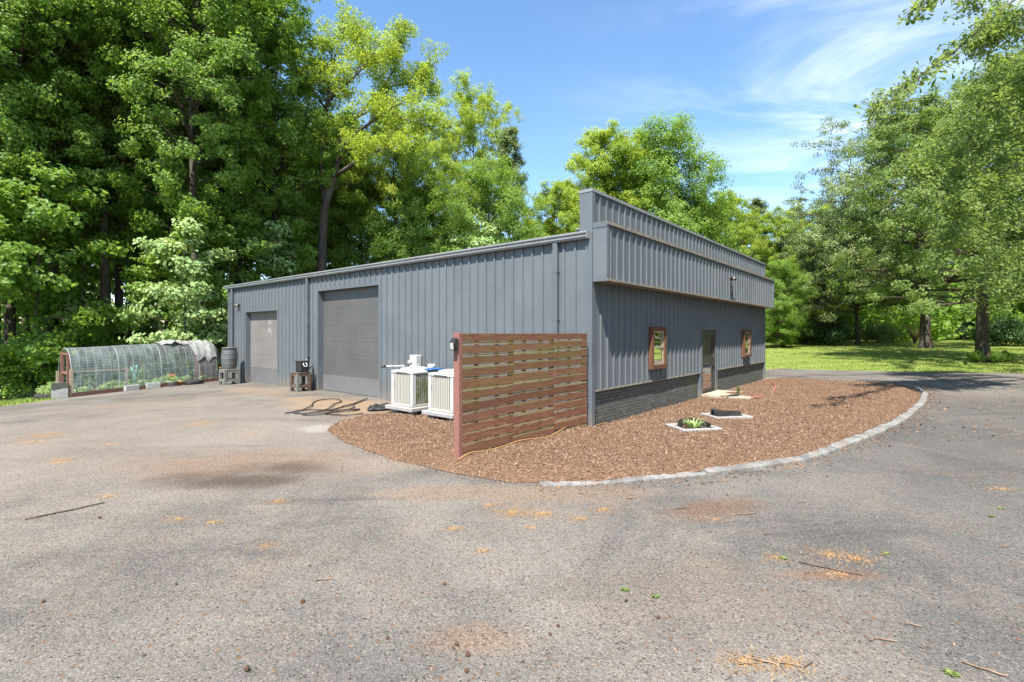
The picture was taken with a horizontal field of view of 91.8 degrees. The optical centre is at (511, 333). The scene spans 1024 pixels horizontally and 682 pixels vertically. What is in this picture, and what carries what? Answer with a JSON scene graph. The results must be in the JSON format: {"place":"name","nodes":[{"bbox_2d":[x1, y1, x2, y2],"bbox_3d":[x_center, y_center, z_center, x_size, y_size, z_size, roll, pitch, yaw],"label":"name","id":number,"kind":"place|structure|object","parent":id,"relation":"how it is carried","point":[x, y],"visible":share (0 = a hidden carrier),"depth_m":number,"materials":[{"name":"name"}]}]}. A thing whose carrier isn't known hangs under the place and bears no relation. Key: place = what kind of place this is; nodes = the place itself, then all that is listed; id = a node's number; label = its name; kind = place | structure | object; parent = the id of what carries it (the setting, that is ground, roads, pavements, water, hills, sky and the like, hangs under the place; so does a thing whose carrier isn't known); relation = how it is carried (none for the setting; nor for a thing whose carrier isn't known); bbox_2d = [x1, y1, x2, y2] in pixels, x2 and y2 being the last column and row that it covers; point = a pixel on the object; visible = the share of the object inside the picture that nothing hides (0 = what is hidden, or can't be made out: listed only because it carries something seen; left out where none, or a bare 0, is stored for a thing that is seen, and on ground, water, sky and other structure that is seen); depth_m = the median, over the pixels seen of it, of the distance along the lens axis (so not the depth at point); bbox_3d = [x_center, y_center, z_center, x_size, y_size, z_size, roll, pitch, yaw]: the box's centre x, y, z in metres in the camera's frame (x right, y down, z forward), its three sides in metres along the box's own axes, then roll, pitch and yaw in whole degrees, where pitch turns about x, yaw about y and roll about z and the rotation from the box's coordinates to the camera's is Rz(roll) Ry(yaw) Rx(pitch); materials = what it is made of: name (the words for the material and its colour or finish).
{"place":"outdoors","nodes":[
{"label":"outdoors","id":0,"kind":"place"},
{"bbox_2d":[1,335,983,406],"bbox_3d":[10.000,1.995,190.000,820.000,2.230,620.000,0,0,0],"label":"ground","id":1,"kind":"structure","parent":0,"point":[852,370],"depth_m":26.19,"materials":[{"name":"green plant"}]},
{"bbox_2d":[0,397,68,406],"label":"grass strip","id":2,"kind":"object","parent":1,"relation":"on","point":[29,402],"depth_m":19.23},
{"bbox_2d":[0,359,44,398],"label":"shrub","id":3,"kind":"object","parent":2,"relation":"on","point":[7,376],"visible":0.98,"depth_m":22.59,"materials":[{"name":"green plant"}]},
{"bbox_2d":[0,395,68,405],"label":"grass","id":4,"kind":"structure","parent":2,"relation":"on","point":[15,401],"depth_m":19.65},
{"bbox_2d":[0,65,77,344],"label":"woodland tree","id":5,"kind":"object","parent":1,"relation":"on","point":[44,112],"visible":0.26,"depth_m":24.54,"materials":[{"name":"green plant"}]},
{"bbox_2d":[0,176,91,364],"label":"young tree","id":6,"kind":"object","parent":1,"relation":"on","point":[7,250],"visible":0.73,"depth_m":22.99,"materials":[{"name":"green plant"}]},
{"bbox_2d":[0,228,92,342],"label":"young tree","id":7,"kind":"object","parent":1,"relation":"on","point":[74,306],"visible":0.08,"depth_m":26.44,"materials":[{"name":"green plant"}]},
{"bbox_2d":[0,0,100,187],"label":"woodland tree","id":8,"kind":"object","parent":1,"relation":"on","point":[39,69],"visible":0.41,"depth_m":24.07,"materials":[{"name":"green plant"}]},
{"bbox_2d":[6,104,94,337],"bbox_3d":[-25.405,-4.853,26.887,5.102,16.449,4.718,0,0,-11],"label":"woodland tree","id":9,"kind":"object","parent":1,"relation":"on","point":[29,262],"visible":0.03,"depth_m":26.44,"materials":[{"name":"green plant"}]},
{"bbox_2d":[1,182,118,343],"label":"young tree","id":10,"kind":"object","parent":1,"relation":"on","point":[95,274],"visible":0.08,"depth_m":27.48,"materials":[{"name":"green plant"}]},
{"bbox_2d":[30,357,98,388],"bbox_3d":[-21.651,2.103,24.031,3.125,1.901,2.321,0,0,38],"label":"shrub","id":11,"kind":"object","parent":1,"relation":"on","point":[49,376],"visible":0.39,"depth_m":23.73,"materials":[{"name":"green plant"}]},
{"bbox_2d":[0,155,133,383],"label":"young tree","id":12,"kind":"object","parent":1,"relation":"on","point":[66,285],"visible":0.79,"depth_m":23.89,"materials":[{"name":"green plant"}]},
{"bbox_2d":[0,0,139,356],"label":"woodland tree","id":13,"kind":"object","parent":1,"relation":"on","point":[36,54],"visible":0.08,"depth_m":27.25,"materials":[{"name":"green plant"}]},
{"bbox_2d":[0,0,140,347],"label":"woodland tree","id":14,"kind":"object","parent":1,"relation":"on","point":[15,138],"visible":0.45,"depth_m":24.74,"materials":[{"name":"green plant"}]},
{"bbox_2d":[23,251,132,356],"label":"young tree","id":15,"kind":"object","parent":1,"relation":"on","point":[94,293],"visible":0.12,"depth_m":31.58,"materials":[{"name":"green plant"}]},
{"bbox_2d":[41,131,131,355],"bbox_3d":[-24.445,-4.354,28.445,4.423,15.421,4.784,0,0,4],"label":"woodland tree","id":16,"kind":"object","parent":1,"relation":"on","point":[80,241],"visible":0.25,"depth_m":27.95,"materials":[{"name":"green plant"}]},
{"bbox_2d":[58,294,116,365],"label":"young tree","id":17,"kind":"object","parent":1,"relation":"on","point":[89,299],"visible":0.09,"depth_m":29.43,"materials":[{"name":"green plant"}]},
{"bbox_2d":[8,1,192,356],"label":"woodland tree","id":18,"kind":"object","parent":1,"relation":"on","point":[118,297],"visible":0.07,"depth_m":29.64,"materials":[{"name":"green plant"}]},
{"bbox_2d":[71,352,130,386],"bbox_3d":[-21.532,2.005,25.494,3.472,2.112,2.579,0,0,16],"label":"shrub","id":19,"kind":"object","parent":1,"relation":"on","point":[95,367],"visible":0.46,"depth_m":25.18,"materials":[{"name":"green plant"}]},
{"bbox_2d":[24,0,196,362],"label":"woodland tree","id":20,"kind":"object","parent":1,"relation":"on","point":[131,148],"visible":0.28,"depth_m":27.00,"materials":[{"name":"green plant"}]},
{"bbox_2d":[85,108,155,360],"bbox_3d":[-23.707,-4.853,29.867,5.102,16.449,4.718,0,0,20],"label":"woodland tree","id":21,"kind":"object","parent":1,"relation":"on","point":[129,237],"visible":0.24,"depth_m":29.36,"materials":[{"name":"green plant"}]},
{"bbox_2d":[95,350,153,383],"bbox_3d":[-20.833,1.930,26.437,3.472,2.112,2.579,0,0,-19],"label":"shrub","id":22,"kind":"object","parent":1,"relation":"on","point":[114,360],"visible":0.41,"depth_m":25.99,"materials":[{"name":"green plant"}]},
{"bbox_2d":[56,343,218,397],"bbox_3d":[-17.084,1.546,23.021,2.270,2.364,5.680,0,0,36],"label":"hoop greenhouse","id":23,"kind":"object","parent":1,"relation":"on","point":[204,366],"visible":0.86,"depth_m":21.98,"materials":[{"name":"clear plastic"}]},
{"bbox_2d":[150,340,220,364],"bbox_3d":[-15.994,0.943,24.428,2.011,1.305,2.482,0,0,36],"label":"shade cloth","id":24,"kind":"object","parent":23,"relation":"on","point":[207,351],"visible":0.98,"depth_m":24.38,"materials":[{"name":"fabric"}]},
{"bbox_2d":[73,374,210,392],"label":"vegetable beds","id":25,"kind":"object","parent":1,"relation":"on","point":[114,384],"visible":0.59,"depth_m":22.55,"materials":[{"name":"green plant"}]},
{"bbox_2d":[120,348,178,380],"bbox_3d":[-19.793,1.827,26.997,3.472,2.112,2.579,0,0,13],"label":"shrub","id":26,"kind":"object","parent":1,"relation":"on","point":[147,368],"visible":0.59,"depth_m":26.49,"materials":[{"name":"green plant"}]},
{"bbox_2d":[97,99,201,328],"bbox_3d":[-28.020,-9.734,37.923,10.642,26.360,10.796,0,0,10],"label":"woodland tree","id":27,"kind":"object","parent":1,"relation":"on","point":[140,263],"visible":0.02,"depth_m":37.72,"materials":[{"name":"green plant"}]},
{"bbox_2d":[126,295,177,359],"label":"young tree","id":28,"kind":"object","parent":1,"relation":"on","point":[150,318],"visible":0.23,"depth_m":28.31,"materials":[{"name":"green plant"}]},
{"bbox_2d":[90,237,215,360],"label":"young tree","id":29,"kind":"object","parent":1,"relation":"on","point":[150,264],"visible":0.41,"depth_m":27.01,"materials":[{"name":"green plant"}]},
{"bbox_2d":[149,352,194,377],"bbox_3d":[-18.308,1.680,27.469,3.472,2.112,2.579,0,0,-14],"label":"shrub","id":30,"kind":"object","parent":1,"relation":"on","point":[170,366],"visible":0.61,"depth_m":26.95,"materials":[{"name":"green plant"}]},
{"bbox_2d":[116,217,238,375],"bbox_3d":[-17.723,-1.547,26.550,5.445,8.942,5.552,0,0,-29],"label":"young tree","id":31,"kind":"object","parent":1,"relation":"on","point":[171,291],"visible":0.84,"depth_m":25.38,"materials":[{"name":"green plant"}]},
{"bbox_2d":[93,0,261,380],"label":"woodland tree","id":32,"kind":"object","parent":1,"relation":"on","point":[167,218],"visible":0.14,"depth_m":29.86,"materials":[{"name":"green plant"}]},
{"bbox_2d":[87,0,295,378],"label":"woodland tree","id":33,"kind":"object","parent":1,"relation":"on","point":[218,53],"visible":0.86,"depth_m":26.61,"materials":[{"name":"green plant"}]},
{"bbox_2d":[174,285,227,350],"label":"young tree","id":34,"kind":"object","parent":1,"relation":"on","point":[216,337],"visible":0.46,"depth_m":27.35,"materials":[{"name":"green plant"}]},
{"bbox_2d":[172,121,257,374],"bbox_3d":[-18.682,-5.306,31.406,4.718,16.449,5.102,0,0,-8],"label":"woodland tree","id":35,"kind":"object","parent":1,"relation":"on","point":[221,198],"visible":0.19,"depth_m":30.25,"materials":[{"name":"green plant"}]},
{"bbox_2d":[160,201,282,347],"bbox_3d":[-17.027,-2.373,29.723,6.721,10.596,7.059,0,0,10],"label":"young tree","id":36,"kind":"object","parent":1,"relation":"on","point":[215,279],"visible":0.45,"depth_m":29.17,"materials":[{"name":"green plant"}]},
{"bbox_2d":[163,0,319,284],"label":"woodland tree","id":37,"kind":"object","parent":1,"relation":"on","point":[250,147],"visible":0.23,"depth_m":32.02,"materials":[{"name":"green plant"}]},
{"bbox_2d":[208,221,306,315],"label":"young tree","id":38,"kind":"object","parent":1,"relation":"on","point":[273,237],"visible":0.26,"depth_m":32.29,"materials":[{"name":"green plant"}]},
{"bbox_2d":[193,0,362,278],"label":"woodland tree","id":39,"kind":"object","parent":1,"relation":"on","point":[309,148],"visible":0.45,"depth_m":33.87,"materials":[{"name":"green plant"}]},
{"bbox_2d":[252,114,332,278],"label":"woodland tree","id":40,"kind":"object","parent":1,"relation":"on","point":[293,211],"visible":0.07,"depth_m":42.49,"materials":[{"name":"green plant"}]},
{"bbox_2d":[303,108,368,258],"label":"woodland tree","id":41,"kind":"object","parent":1,"relation":"on","point":[331,166],"visible":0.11,"depth_m":41.14,"materials":[{"name":"green plant"}]},
{"bbox_2d":[307,104,383,268],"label":"woodland tree","id":42,"kind":"object","parent":1,"relation":"on","point":[342,214],"visible":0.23,"depth_m":40.44,"materials":[{"name":"green plant"}]},
{"bbox_2d":[292,153,427,272],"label":"leafy tree","id":43,"kind":"object","parent":1,"relation":"on","point":[336,256],"visible":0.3,"depth_m":39.73,"materials":[{"name":"green plant"}]},
{"bbox_2d":[274,0,453,271],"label":"leaning tree","id":44,"kind":"object","parent":1,"relation":"on","point":[379,99],"visible":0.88,"depth_m":34.48,"materials":[{"name":"green plant"}]},
{"bbox_2d":[328,109,466,264],"bbox_3d":[-9.909,-8.083,41.915,11.252,21.276,11.028,0,0,21],"label":"leafy tree","id":45,"kind":"object","parent":1,"relation":"on","point":[416,167],"visible":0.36,"depth_m":39.82,"materials":[{"name":"green plant"}]},
{"bbox_2d":[369,172,470,260],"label":"leafy tree","id":46,"kind":"object","parent":1,"relation":"on","point":[423,231],"visible":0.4,"depth_m":38.58,"materials":[{"name":"green plant"}]},
{"bbox_2d":[395,115,474,239],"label":"leafy tree","id":47,"kind":"object","parent":1,"relation":"on","point":[449,154],"visible":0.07,"depth_m":52.22,"materials":[{"name":"green plant"}]},
{"bbox_2d":[445,221,499,248],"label":"leafy tree","id":48,"kind":"object","parent":1,"relation":"on","point":[477,242],"visible":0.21,"depth_m":36.22,"materials":[{"name":"green plant"}]},
{"bbox_2d":[422,67,525,249],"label":"leafy tree","id":49,"kind":"object","parent":1,"relation":"on","point":[470,116],"visible":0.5,"depth_m":50.21,"materials":[{"name":"green plant"}]},
{"bbox_2d":[415,151,551,254],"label":"leafy tree","id":50,"kind":"object","parent":1,"relation":"on","point":[507,197],"visible":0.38,"depth_m":37.93,"materials":[{"name":"green plant"}]},
{"bbox_2d":[224,188,774,425],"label":"metal building","id":51,"kind":"structure","parent":1,"relation":"on","point":[653,309],"depth_m":14.44,"materials":[{"name":"grey paint"}]},
{"bbox_2d":[251,311,276,384],"bbox_3d":[-10.686,0.702,21.557,3.036,3.296,0.029,0,0,40],"label":"garage door","id":52,"kind":"structure","parent":51,"relation":"in","point":[264,363],"depth_m":21.62,"materials":[{"name":"silver metal"}]},
{"bbox_2d":[323,286,378,396],"bbox_3d":[-5.584,0.287,17.308,3.756,3.686,0.038,0,0,40],"label":"garage door","id":53,"kind":"structure","parent":51,"relation":"in","point":[349,374],"depth_m":17.29,"materials":[{"name":"grey metal"}]},
{"bbox_2d":[648,327,666,368],"bbox_3d":[3.968,0.385,13.511,0.137,1.130,0.940,0,0,40],"label":"window","id":54,"kind":"structure","parent":51,"relation":"in","point":[657,336],"depth_m":13.46,"materials":[{"name":"red wood"}]},
{"bbox_2d":[702,330,714,393],"bbox_3d":[6.644,1.015,16.839,0.167,2.270,1.360,0,0,40],"label":"storm door","id":55,"kind":"structure","parent":51,"relation":"in","point":[708,336],"depth_m":16.98,"materials":[{"name":"glass"}]},
{"bbox_2d":[741,330,751,356],"bbox_3d":[9.551,0.395,20.208,0.137,1.110,0.980,0,0,40],"label":"window","id":56,"kind":"structure","parent":51,"relation":"in","point":[745,334],"depth_m":20.10,"materials":[{"name":"red wood"}]},
{"bbox_2d":[478,125,533,241],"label":"leafy tree","id":57,"kind":"object","parent":1,"relation":"on","point":[505,135],"visible":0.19,"depth_m":45.74,"materials":[{"name":"green plant"}]},
{"bbox_2d":[0,371,1023,681],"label":"asphalt drive","id":58,"kind":"structure","parent":1,"relation":"on","point":[342,537],"depth_m":4.67,"materials":[{"name":"asphalt"}]},
{"bbox_2d":[219,368,239,384],"bbox_3d":[-12.508,1.903,21.975,0.640,0.680,0.640,0,0,40],"label":"wooden stand","id":59,"kind":"object","parent":58,"relation":"on","point":[233,379],"visible":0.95,"depth_m":21.85,"materials":[{"name":"grey wood"}]},
{"bbox_2d":[219,347,237,368],"bbox_3d":[-12.508,1.085,21.975,0.668,0.957,0.668,0,0,32],"label":"rain barrel","id":60,"kind":"object","parent":59,"relation":"on","point":[229,357],"visible":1,"depth_m":21.73,"materials":[{"name":"grey plastic"}]},
{"bbox_2d":[290,372,310,391],"bbox_3d":[-7.754,1.757,18.212,0.530,0.700,0.530,0,0,40],"label":"wooden stand","id":61,"kind":"object","parent":58,"relation":"on","point":[298,385],"visible":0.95,"depth_m":18.12,"materials":[{"name":"brown wood"}]},
{"bbox_2d":[295,360,313,389],"bbox_3d":[-7.601,1.532,18.218,0.468,1.072,0.518,0,0,40],"label":"hose reel","id":62,"kind":"object","parent":61,"relation":"on","point":[301,365],"visible":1,"depth_m":18.11,"materials":[{"name":"plastic"}]},
{"bbox_2d":[285,398,367,415],"bbox_3d":[-4.938,2.060,14.113,2.165,0.062,3.171,0,0,0],"label":"garden hose","id":63,"kind":"object","parent":58,"relation":"on","point":[335,410],"visible":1,"depth_m":13.26,"materials":[{"name":"rubber"}]},
{"bbox_2d":[3,483,1023,679],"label":"bark crumbs","id":64,"kind":"object","parent":58,"relation":"on","point":[520,630],"visible":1,"depth_m":3.48,"materials":[{"name":"brown plant"}]},
{"bbox_2d":[320,386,928,490],"bbox_3d":[6.503,2.073,14.387,22.622,0.046,9.444,0,0,-31],"label":"mulch spill","id":65,"kind":"object","parent":58,"relation":"on","point":[536,481],"visible":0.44,"depth_m":8.27,"materials":[{"name":"brown plant"}]},
{"bbox_2d":[328,377,921,482],"bbox_3d":[6.534,2.002,14.489,21.890,0.190,8.797,0,0,-32],"label":"mulch bed","id":66,"kind":"object","parent":58,"relation":"on","point":[608,469],"visible":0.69,"depth_m":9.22,"materials":[{"name":"brown plant"}]},
{"bbox_2d":[385,404,427,414],"bbox_3d":[-2.587,2.030,13.219,1.100,0.290,1.120,0,0,40],"label":"concrete pad","id":67,"kind":"object","parent":66,"relation":"on","point":[409,410],"visible":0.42,"depth_m":12.74,"materials":[{"name":"concrete"}]},
{"bbox_2d":[391,365,437,407],"bbox_3d":[-2.534,1.380,13.282,0.904,1.006,1.077,0,0,40],"label":"air conditioner","id":68,"kind":"object","parent":67,"relation":"on","point":[409,386],"visible":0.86,"depth_m":12.86,"materials":[{"name":"beige metal"}]},
{"bbox_2d":[422,409,484,420],"bbox_3d":[-1.450,2.030,12.271,1.100,0.290,1.120,0,0,40],"label":"concrete pad","id":69,"kind":"object","parent":66,"relation":"on","point":[437,414],"visible":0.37,"depth_m":11.85,"materials":[{"name":"concrete"}]},
{"bbox_2d":[428,369,473,413],"bbox_3d":[-1.397,1.380,12.335,0.904,1.006,1.077,0,0,40],"label":"air conditioner","id":70,"kind":"object","parent":69,"relation":"on","point":[440,390],"visible":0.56,"depth_m":11.95,"materials":[{"name":"beige metal"}]},
{"bbox_2d":[454,333,586,458],"bbox_3d":[0.354,1.094,9.334,0.123,2.212,3.860,0,0,40],"label":"privacy screen","id":71,"kind":"object","parent":66,"relation":"on","point":[536,346],"visible":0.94,"depth_m":8.89,"materials":[{"name":"red wood"}]},
{"bbox_2d":[665,418,721,431],"bbox_3d":[3.764,1.895,10.326,0.880,0.200,0.720,0,0,-12],"label":"utility frame","id":72,"kind":"object","parent":66,"relation":"on","point":[680,423],"visible":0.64,"depth_m":10.25,"materials":[{"name":"grey concrete"}]},
{"bbox_2d":[701,390,750,398],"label":"concrete slab","id":73,"kind":"structure","parent":66,"relation":"on","point":[716,394],"depth_m":16.08,"materials":[{"name":"concrete"}]},
{"bbox_2d":[700,408,752,418],"bbox_3d":[5.075,1.884,11.762,0.940,0.222,0.660,0,0,-12],"label":"utility frame","id":74,"kind":"object","parent":66,"relation":"on","point":[717,414],"visible":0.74,"depth_m":11.64,"materials":[{"name":"grey concrete"}]},
{"bbox_2d":[540,382,928,486],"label":"kerb","id":75,"kind":"structure","parent":58,"relation":"on","point":[864,435],"depth_m":7.89,"materials":[{"name":"concrete"}]},
{"bbox_2d":[536,384,948,498],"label":"leaf litter","id":76,"kind":"object","parent":58,"relation":"on","point":[605,486],"visible":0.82,"depth_m":8.16,"materials":[{"name":"plant"}]},
{"bbox_2d":[1,257,1023,351],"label":"woods","id":77,"kind":"object","parent":1,"relation":"on","point":[937,331],"visible":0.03,"depth_m":59.10,"materials":[{"name":"green plant"}]},
{"bbox_2d":[521,176,579,236],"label":"leafy tree","id":78,"kind":"object","parent":1,"relation":"on","point":[563,212],"visible":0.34,"depth_m":42.92,"materials":[{"name":"green plant"}]},
{"bbox_2d":[702,188,773,260],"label":"leafy tree","id":79,"kind":"object","parent":1,"relation":"on","point":[745,228],"visible":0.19,"depth_m":56.69,"materials":[{"name":"green plant"}]},
{"bbox_2d":[853,0,1023,316],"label":"oak tree","id":80,"kind":"object","parent":1,"relation":"on","point":[1008,69],"visible":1,"depth_m":15.16,"materials":[{"name":"green plant"}]},
{"bbox_2d":[2,0,1023,325],"label":"sky","id":81,"kind":"structure","parent":0,"point":[758,78],"materials":[{"name":"blue"}]},
{"bbox_2d":[3,450,1023,681],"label":"loose gravel","id":82,"kind":"structure","parent":0,"point":[508,598],"depth_m":3.72,"materials":[{"name":"gravel"}]},
{"bbox_2d":[6,421,1021,680],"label":"dead grass","id":83,"kind":"structure","parent":0,"point":[514,513],"depth_m":4.89,"materials":[{"name":"plant"}]},
{"bbox_2d":[762,369,892,379],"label":"asphalt path","id":84,"kind":"structure","parent":0,"point":[777,373],"depth_m":25.72,"materials":[{"name":"asphalt"}]},
{"bbox_2d":[765,339,1023,372],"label":"lawn","id":85,"kind":"structure","parent":0,"point":[854,348],"depth_m":35.60,"materials":[{"name":"plant"}]},
{"bbox_2d":[541,118,661,229],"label":"leafy tree","id":86,"kind":"object","parent":85,"relation":"on","point":[592,140],"visible":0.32,"depth_m":48.03,"materials":[{"name":"green plant"}]},
{"bbox_2d":[574,142,685,229],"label":"leafy tree","id":87,"kind":"object","parent":85,"relation":"on","point":[627,186],"visible":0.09,"depth_m":50.55,"materials":[{"name":"green plant"}]},
{"bbox_2d":[580,110,751,244],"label":"leafy tree","id":88,"kind":"object","parent":85,"relation":"on","point":[669,141],"visible":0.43,"depth_m":48.26,"materials":[{"name":"green plant"}]},
{"bbox_2d":[664,182,740,249],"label":"leafy tree","id":89,"kind":"object","parent":85,"relation":"on","point":[715,234],"visible":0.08,"depth_m":52.18,"materials":[{"name":"green plant"}]},
{"bbox_2d":[731,196,787,316],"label":"leafy tree","id":90,"kind":"object","parent":85,"relation":"on","point":[759,203],"visible":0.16,"depth_m":65.21,"materials":[{"name":"green plant"}]},
{"bbox_2d":[743,204,816,326],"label":"leafy tree","id":91,"kind":"object","parent":85,"relation":"on","point":[773,226],"visible":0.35,"depth_m":61.33,"materials":[{"name":"green plant"}]},
{"bbox_2d":[767,322,801,346],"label":"shrub","id":92,"kind":"object","parent":85,"relation":"on","point":[786,340],"visible":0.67,"depth_m":50.29,"materials":[{"name":"green plant"}]},
{"bbox_2d":[765,257,819,347],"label":"leafy tree","id":93,"kind":"object","parent":85,"relation":"on","point":[784,307],"visible":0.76,"depth_m":48.90,"materials":[{"name":"green plant"}]},
{"bbox_2d":[769,248,852,344],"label":"leafy tree","id":94,"kind":"object","parent":85,"relation":"on","point":[834,303],"visible":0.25,"depth_m":54.36,"materials":[{"name":"green plant"}]},
{"bbox_2d":[786,204,850,320],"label":"leafy tree","id":95,"kind":"object","parent":85,"relation":"on","point":[811,223],"visible":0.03,"depth_m":64.68,"materials":[{"name":"green plant"}]},
{"bbox_2d":[797,310,862,345],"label":"shrub","id":96,"kind":"object","parent":85,"relation":"on","point":[828,334],"visible":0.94,"depth_m":52.85,"materials":[{"name":"green plant"}]},
{"bbox_2d":[771,194,950,344],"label":"willow oak","id":97,"kind":"object","parent":85,"relation":"on","point":[800,247],"visible":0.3,"depth_m":51.43,"materials":[{"name":"green plant"}]},
{"bbox_2d":[860,322,904,342],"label":"shrub","id":98,"kind":"object","parent":85,"relation":"on","point":[881,334],"visible":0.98,"depth_m":57.31,"materials":[{"name":"green plant"}]},
{"bbox_2d":[769,77,1023,348],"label":"oak tree","id":99,"kind":"object","parent":85,"relation":"on","point":[925,339],"visible":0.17,"depth_m":45.85,"materials":[{"name":"green plant"}]},
{"bbox_2d":[791,56,1023,361],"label":"oak tree","id":100,"kind":"object","parent":85,"relation":"on","point":[930,122],"visible":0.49,"depth_m":31.08,"materials":[{"name":"green plant"}]},
{"bbox_2d":[954,320,975,339],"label":"shrub","id":101,"kind":"object","parent":85,"relation":"on","point":[965,326],"visible":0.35,"depth_m":61.28,"materials":[{"name":"green plant"}]},
{"bbox_2d":[963,349,989,362],"bbox_3d":[28.031,1.377,30.026,0.928,0.845,1.250,0,0,0],"label":"weed clump","id":102,"kind":"object","parent":85,"relation":"on","point":[976,356],"visible":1,"depth_m":29.87,"materials":[{"name":"green plant"}]},
{"bbox_2d":[967,313,1023,346],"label":"shrub","id":103,"kind":"object","parent":85,"relation":"on","point":[1006,330],"visible":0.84,"depth_m":45.20,"materials":[{"name":"green plant"}]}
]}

